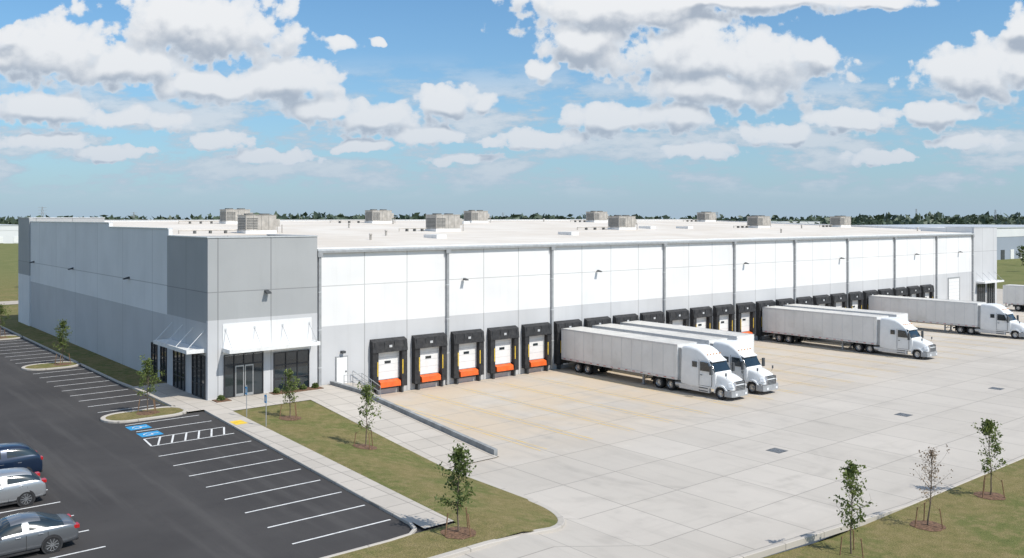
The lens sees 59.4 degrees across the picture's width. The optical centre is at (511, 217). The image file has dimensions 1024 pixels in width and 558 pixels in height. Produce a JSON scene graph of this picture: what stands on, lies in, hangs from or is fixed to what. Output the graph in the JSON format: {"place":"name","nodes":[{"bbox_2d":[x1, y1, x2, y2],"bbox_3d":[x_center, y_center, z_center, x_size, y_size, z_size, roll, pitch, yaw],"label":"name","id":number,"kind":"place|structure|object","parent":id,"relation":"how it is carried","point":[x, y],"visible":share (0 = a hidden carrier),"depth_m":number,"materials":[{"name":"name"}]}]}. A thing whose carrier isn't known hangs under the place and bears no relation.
{"place":"outdoors","nodes":[
{"label":"outdoors","id":0,"kind":"place"},
{"bbox_2d":[0,301,17,304],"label":"road","id":1,"kind":"structure","parent":0,"point":[7,302],"depth_m":142.16,"materials":[{"name":"grey concrete"}]},
{"bbox_2d":[0,336,19,338],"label":"lawn","id":2,"kind":"structure","parent":0,"point":[9,337],"depth_m":100.70,"materials":[{"name":"green plant"}]},
{"bbox_2d":[0,304,11,337],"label":"young tree","id":3,"kind":"object","parent":2,"relation":"on","point":[2,310],"visible":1,"depth_m":99.83,"materials":[{"name":"green plant"}]},
{"bbox_2d":[25,362,76,368],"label":"lawn","id":4,"kind":"structure","parent":0,"point":[46,365],"depth_m":80.90,"materials":[{"name":"green plant"}]},
{"bbox_2d":[50,319,72,364],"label":"young tree","id":5,"kind":"object","parent":4,"relation":"on","point":[61,336],"visible":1,"depth_m":81.63,"materials":[{"name":"green plant"}]},
{"bbox_2d":[1,318,165,385],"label":"lawn","id":6,"kind":"structure","parent":0,"point":[112,368],"depth_m":86.85,"materials":[{"name":"green plant"}]},
{"bbox_2d":[106,407,182,419],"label":"lawn","id":7,"kind":"structure","parent":0,"point":[134,415],"depth_m":60.73,"materials":[{"name":"green plant"}]},
{"bbox_2d":[135,354,166,414],"bbox_3d":[-25.050,11.378,61.259,2.093,4.112,2.011,0,0,22],"label":"young tree","id":8,"kind":"object","parent":7,"relation":"on","point":[148,371],"visible":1,"depth_m":61.24,"materials":[{"name":"green plant"}]},
{"bbox_2d":[0,328,455,557],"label":"parking lot","id":9,"kind":"structure","parent":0,"point":[119,490],"depth_m":45.12,"materials":[{"name":"black asphalt"}]},
{"bbox_2d":[0,335,22,339],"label":"kerb","id":10,"kind":"structure","parent":9,"relation":"on","point":[12,338],"depth_m":99.64,"materials":[{"name":"concrete"}]},
{"bbox_2d":[0,442,42,471],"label":"parked car","id":11,"kind":"object","parent":9,"relation":"on","point":[16,454],"visible":0.73,"depth_m":45.77,"materials":[{"name":"blue paint"}]},
{"bbox_2d":[0,467,46,506],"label":"parked car","id":12,"kind":"object","parent":9,"relation":"on","point":[21,486],"visible":1,"depth_m":41.72,"materials":[{"name":"silver metal"}]},
{"bbox_2d":[0,512,79,557],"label":"parked car","id":13,"kind":"object","parent":9,"relation":"on","point":[30,532],"visible":1,"depth_m":35.69,"materials":[{"name":"grey paint"}]},
{"bbox_2d":[21,361,79,370],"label":"kerb","id":14,"kind":"structure","parent":9,"relation":"on","point":[28,369],"depth_m":79.80,"materials":[{"name":"concrete"}]},
{"bbox_2d":[1,326,173,405],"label":"kerb","id":15,"kind":"structure","parent":9,"relation":"on","point":[127,385],"depth_m":76.24,"materials":[{"name":"concrete"}]},
{"bbox_2d":[100,406,187,422],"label":"kerb","id":16,"kind":"structure","parent":9,"relation":"on","point":[105,420],"depth_m":60.03,"materials":[{"name":"concrete"}]},
{"bbox_2d":[126,424,162,436],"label":"accessible parking symbols","id":17,"kind":"object","parent":9,"relation":"on","point":[146,434],"visible":1,"depth_m":56.28,"materials":[{"name":"blue paint"}]},
{"bbox_2d":[0,330,390,557],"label":"parking markings","id":18,"kind":"object","parent":9,"relation":"on","point":[198,461],"visible":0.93,"depth_m":48.18,"materials":[{"name":"white paint"}]},
{"bbox_2d":[205,410,416,557],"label":"kerb","id":19,"kind":"structure","parent":9,"relation":"on","point":[374,503],"depth_m":43.88,"materials":[{"name":"concrete"}]},
{"bbox_2d":[230,420,246,424],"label":"tactile paving","id":20,"kind":"structure","parent":0,"point":[237,422],"depth_m":58.29,"materials":[{"name":"yellow paint"}]},
{"bbox_2d":[134,383,452,528],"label":"sidewalk","id":21,"kind":"structure","parent":0,"point":[422,516],"depth_m":51.51,"materials":[{"name":"concrete"}]},
{"bbox_2d":[212,386,323,402],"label":"planting bed","id":22,"kind":"object","parent":21,"relation":"on","point":[281,392],"visible":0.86,"depth_m":68.47,"materials":[{"name":"brown soil"}]},
{"bbox_2d":[217,395,224,400],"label":"shrub","id":23,"kind":"object","parent":22,"relation":"on","point":[220,397],"visible":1,"depth_m":65.11,"materials":[{"name":"green plant"}]},
{"bbox_2d":[273,387,279,392],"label":"shrub","id":24,"kind":"object","parent":22,"relation":"on","point":[276,390],"visible":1,"depth_m":67.85,"materials":[{"name":"green plant"}]},
{"bbox_2d":[299,384,306,389],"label":"shrub","id":25,"kind":"object","parent":22,"relation":"on","point":[303,386],"visible":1,"depth_m":69.26,"materials":[{"name":"green plant"}]},
{"bbox_2d":[311,382,318,387],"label":"shrub","id":26,"kind":"object","parent":22,"relation":"on","point":[315,385],"visible":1,"depth_m":69.90,"materials":[{"name":"green plant"}]},
{"bbox_2d":[234,400,554,522],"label":"lawn","id":27,"kind":"structure","parent":0,"point":[387,463],"depth_m":50.62,"materials":[{"name":"green plant"}]},
{"bbox_2d":[245,385,246,416],"bbox_3d":[-17.758,12.300,60.017,0.085,2.200,0.320,0,0,-40],"label":"accessible parking sign","id":28,"kind":"object","parent":27,"relation":"on","point":[246,399],"visible":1,"depth_m":60.00,"materials":[{"name":"grey metal"}]},
{"bbox_2d":[264,393,266,426],"bbox_3d":[-15.710,12.300,57.299,0.085,2.200,0.320,0,0,-40],"label":"accessible parking sign","id":29,"kind":"object","parent":27,"relation":"on","point":[265,398],"visible":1,"depth_m":57.30,"materials":[{"name":"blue metal"}]},
{"bbox_2d":[279,368,301,420],"bbox_3d":[-14.903,11.769,60.265,1.527,3.568,1.734,0,0,-18],"label":"young tree","id":30,"kind":"object","parent":27,"relation":"on","point":[289,375],"visible":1,"depth_m":60.14,"materials":[{"name":"green plant"}]},
{"bbox_2d":[352,382,381,449],"bbox_3d":[-8.755,11.866,54.063,1.742,4.139,1.592,0,0,23],"label":"young tree","id":31,"kind":"object","parent":27,"relation":"on","point":[366,389],"visible":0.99,"depth_m":53.97,"materials":[{"name":"green plant"}]},
{"bbox_2d":[330,515,522,557],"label":"lawn","id":32,"kind":"structure","parent":0,"point":[429,543],"depth_m":36.81,"materials":[{"name":"green plant"}]},
{"bbox_2d":[434,440,475,538],"bbox_3d":[-2.183,11.486,37.851,1.838,3.895,1.693,0,0,40],"label":"young tree","id":33,"kind":"object","parent":32,"relation":"on","point":[457,457],"visible":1,"depth_m":37.85,"materials":[{"name":"green plant"}]},
{"bbox_2d":[0,243,1023,542],"bbox_3d":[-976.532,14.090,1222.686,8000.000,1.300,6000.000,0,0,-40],"label":"ground","id":34,"kind":"structure","parent":0,"point":[1010,271],"depth_m":218.54,"materials":[{"name":"green plant"}]},
{"bbox_2d":[0,224,17,242],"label":"distant warehouse","id":35,"kind":"structure","parent":34,"relation":"on","point":[8,233],"depth_m":482.91,"materials":[{"name":"metal"}]},
{"bbox_2d":[330,381,497,455],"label":"retaining wall","id":36,"kind":"structure","parent":34,"relation":"on","point":[459,435],"depth_m":60.93,"materials":[{"name":"concrete"}]},
{"bbox_2d":[18,217,1003,399],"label":"warehouse","id":37,"kind":"structure","parent":34,"relation":"on","point":[205,315],"depth_m":84.71,"materials":[{"name":"grey paint"}]},
{"bbox_2d":[178,208,249,223],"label":"rooftop air conditioner","id":38,"kind":"object","parent":37,"relation":"on","point":[228,215],"visible":0.77,"depth_m":122.30,"materials":[{"name":"white paint"}]},
{"bbox_2d":[178,213,279,233],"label":"rooftop air conditioner","id":39,"kind":"object","parent":37,"relation":"on","point":[250,223],"visible":0.92,"depth_m":95.36,"materials":[{"name":"white paint"}]},
{"bbox_2d":[330,209,393,222],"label":"rooftop air conditioner","id":40,"kind":"object","parent":37,"relation":"on","point":[379,216],"visible":0.94,"depth_m":137.04,"materials":[{"name":"white paint"}]},
{"bbox_2d":[399,213,461,231],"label":"rooftop air conditioner","id":41,"kind":"object","parent":37,"relation":"on","point":[438,222],"visible":0.93,"depth_m":110.58,"materials":[{"name":"white paint"}]},
{"bbox_2d":[424,234,445,238],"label":"roof vent","id":42,"kind":"object","parent":37,"relation":"on","point":[437,236],"visible":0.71,"depth_m":92.69,"materials":[{"name":"white metal"}]},
{"bbox_2d":[462,210,490,222],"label":"rooftop air conditioner","id":43,"kind":"object","parent":37,"relation":"on","point":[477,216],"visible":0.83,"depth_m":149.15,"materials":[{"name":"white paint"}]},
{"bbox_2d":[558,232,578,234],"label":"roof vent","id":44,"kind":"object","parent":37,"relation":"on","point":[568,233],"visible":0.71,"depth_m":107.16,"materials":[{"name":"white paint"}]},
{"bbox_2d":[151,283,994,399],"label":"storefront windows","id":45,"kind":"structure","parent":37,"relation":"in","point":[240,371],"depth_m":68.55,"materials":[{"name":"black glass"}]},
{"bbox_2d":[570,211,607,221],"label":"rooftop air conditioner","id":46,"kind":"object","parent":37,"relation":"on","point":[597,216],"visible":0.9,"depth_m":167.04,"materials":[{"name":"white paint"}]},
{"bbox_2d":[577,215,636,229],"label":"rooftop air conditioner","id":47,"kind":"object","parent":37,"relation":"on","point":[622,222],"visible":0.92,"depth_m":128.80,"materials":[{"name":"white paint"}]},
{"bbox_2d":[639,226,655,228],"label":"roof vent","id":48,"kind":"object","parent":37,"relation":"on","point":[649,227],"visible":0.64,"depth_m":136.06,"materials":[{"name":"white metal"}]},
{"bbox_2d":[335,277,959,383],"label":"doors","id":49,"kind":"structure","parent":37,"relation":"in","point":[341,362],"depth_m":72.68,"materials":[{"name":"grey metal"}]},
{"bbox_2d":[379,292,928,379],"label":"dock doors","id":50,"kind":"structure","parent":37,"relation":"in","point":[429,357],"depth_m":80.92,"materials":[{"name":"white metal"}]},
{"bbox_2d":[676,226,692,228],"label":"roof vent","id":51,"kind":"object","parent":37,"relation":"on","point":[686,227],"visible":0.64,"depth_m":139.54,"materials":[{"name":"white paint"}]},
{"bbox_2d":[683,212,716,221],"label":"rooftop air conditioner","id":52,"kind":"object","parent":37,"relation":"on","point":[706,217],"visible":0.91,"depth_m":187.67,"materials":[{"name":"white paint"}]},
{"bbox_2d":[733,215,770,227],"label":"rooftop air conditioner","id":53,"kind":"object","parent":37,"relation":"on","point":[758,221],"visible":0.87,"depth_m":150.78,"materials":[{"name":"white paint"}]},
{"bbox_2d":[819,216,850,226],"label":"rooftop air conditioner","id":54,"kind":"object","parent":37,"relation":"on","point":[840,221],"visible":0.89,"depth_m":166.13,"materials":[{"name":"white paint"}]},
{"bbox_2d":[0,211,1023,224],"bbox_3d":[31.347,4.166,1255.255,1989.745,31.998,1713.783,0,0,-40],"label":"distant treeline","id":55,"kind":"object","parent":34,"relation":"on","point":[986,218],"visible":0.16,"depth_m":1017.32,"materials":[{"name":"green plant"}]},
{"bbox_2d":[771,221,819,223],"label":"distant warehouse","id":56,"kind":"structure","parent":34,"relation":"on","point":[811,222],"depth_m":783.71,"materials":[{"name":"metal"}]},
{"bbox_2d":[727,455,1023,557],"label":"kerb","id":57,"kind":"structure","parent":34,"relation":"on","point":[780,546],"depth_m":41.00,"materials":[{"name":"concrete"}]},
{"bbox_2d":[865,224,1023,259],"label":"distant warehouse","id":58,"kind":"structure","parent":34,"relation":"on","point":[1010,239],"depth_m":324.19,"materials":[{"name":"metal"}]},
{"bbox_2d":[1016,245,1023,264],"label":"young tree","id":59,"kind":"object","parent":34,"relation":"on","point":[1021,249],"visible":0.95,"depth_m":279.65,"materials":[{"name":"green plant"}]},
{"bbox_2d":[0,0,1023,219],"label":"sky","id":60,"kind":"structure","parent":0,"point":[676,109],"materials":[{"name":"blue"}]},
{"bbox_2d":[485,515,557,530],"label":"lawn","id":61,"kind":"structure","parent":0,"point":[526,523],"depth_m":40.34,"materials":[{"name":"green plant"}]},
{"bbox_2d":[378,289,1023,557],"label":"truck court","id":62,"kind":"object","parent":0,"point":[717,480],"visible":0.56,"depth_m":59.28,"materials":[{"name":"concrete"}]},
{"bbox_2d":[344,371,380,396],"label":"access stairs","id":63,"kind":"structure","parent":62,"relation":"on","point":[353,384],"depth_m":72.25,"materials":[{"name":"metal"}]},
{"bbox_2d":[295,384,496,466],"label":"concrete ramp","id":64,"kind":"structure","parent":62,"relation":"on","point":[428,442],"depth_m":60.10,"materials":[{"name":"grey concrete"}]},
{"bbox_2d":[429,467,564,557],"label":"kerb","id":65,"kind":"structure","parent":62,"relation":"on","point":[559,524],"depth_m":38.57,"materials":[{"name":"concrete"}]},
{"bbox_2d":[561,326,747,399],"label":"semi truck","id":66,"kind":"object","parent":62,"relation":"on","point":[685,364],"visible":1,"depth_m":77.87,"materials":[{"name":"metal"}]},
{"bbox_2d":[592,323,777,393],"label":"semi truck","id":67,"kind":"object","parent":62,"relation":"on","point":[756,376],"visible":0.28,"depth_m":76.97,"materials":[{"name":"metal"}]},
{"bbox_2d":[620,320,753,351],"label":"semi trailer","id":68,"kind":"object","parent":62,"relation":"on","point":[747,339],"visible":0.09,"depth_m":85.33,"materials":[{"name":"metal"}]},
{"bbox_2d":[394,316,1023,450],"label":"dock lane markings","id":69,"kind":"object","parent":62,"relation":"on","point":[663,392],"visible":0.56,"depth_m":73.87,"materials":[{"name":"paint"}]},
{"bbox_2d":[766,448,786,452],"bbox_3d":[16.741,14.744,56.713,1.000,0.112,1.000,0,0,-40],"label":"drain grate","id":70,"kind":"object","parent":62,"relation":"on","point":[776,450],"visible":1,"depth_m":56.70,"materials":[{"name":"metal"}]},
{"bbox_2d":[783,304,907,339],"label":"semi trailer","id":71,"kind":"object","parent":62,"relation":"on","point":[897,314],"visible":0.08,"depth_m":104.16,"materials":[{"name":"metal"}]},
{"bbox_2d":[762,306,936,358],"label":"semi truck","id":72,"kind":"object","parent":62,"relation":"on","point":[869,333],"visible":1,"depth_m":99.25,"materials":[{"name":"metal"}]},
{"bbox_2d":[894,413,911,416],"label":"drain grate","id":73,"kind":"object","parent":62,"relation":"on","point":[903,414],"visible":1,"depth_m":67.07,"materials":[{"name":"metal"}]},
{"bbox_2d":[869,295,1023,338],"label":"semi truck","id":74,"kind":"object","parent":62,"relation":"on","point":[969,317],"visible":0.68,"depth_m":114.39,"materials":[{"name":"metal"}]},
{"bbox_2d":[1003,284,1023,310],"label":"semi trailer","id":75,"kind":"object","parent":62,"relation":"on","point":[1013,294],"visible":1,"depth_m":141.96,"materials":[{"name":"metal"}]},
{"bbox_2d":[764,459,1023,557],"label":"lawn","id":76,"kind":"structure","parent":0,"point":[976,526],"depth_m":41.82,"materials":[{"name":"green plant"}]},
{"bbox_2d":[829,459,876,557],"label":"young tree","id":77,"kind":"object","parent":76,"relation":"on","point":[850,472],"visible":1,"depth_m":38.77,"materials":[{"name":"green plant"}]},
{"bbox_2d":[910,444,952,530],"bbox_3d":[19.749,12.705,42.415,1.645,4.057,1.961,0,0,-18],"label":"young tree","id":78,"kind":"object","parent":76,"relation":"on","point":[927,524],"visible":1,"depth_m":42.45,"materials":[{"name":"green plant"}]},
{"bbox_2d":[971,418,1007,499],"bbox_3d":[25.153,12.627,47.272,1.602,4.214,1.742,0,0,-2],"label":"young tree","id":79,"kind":"object","parent":76,"relation":"on","point":[988,426],"visible":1,"depth_m":47.06,"materials":[{"name":"green plant"}]}
]}

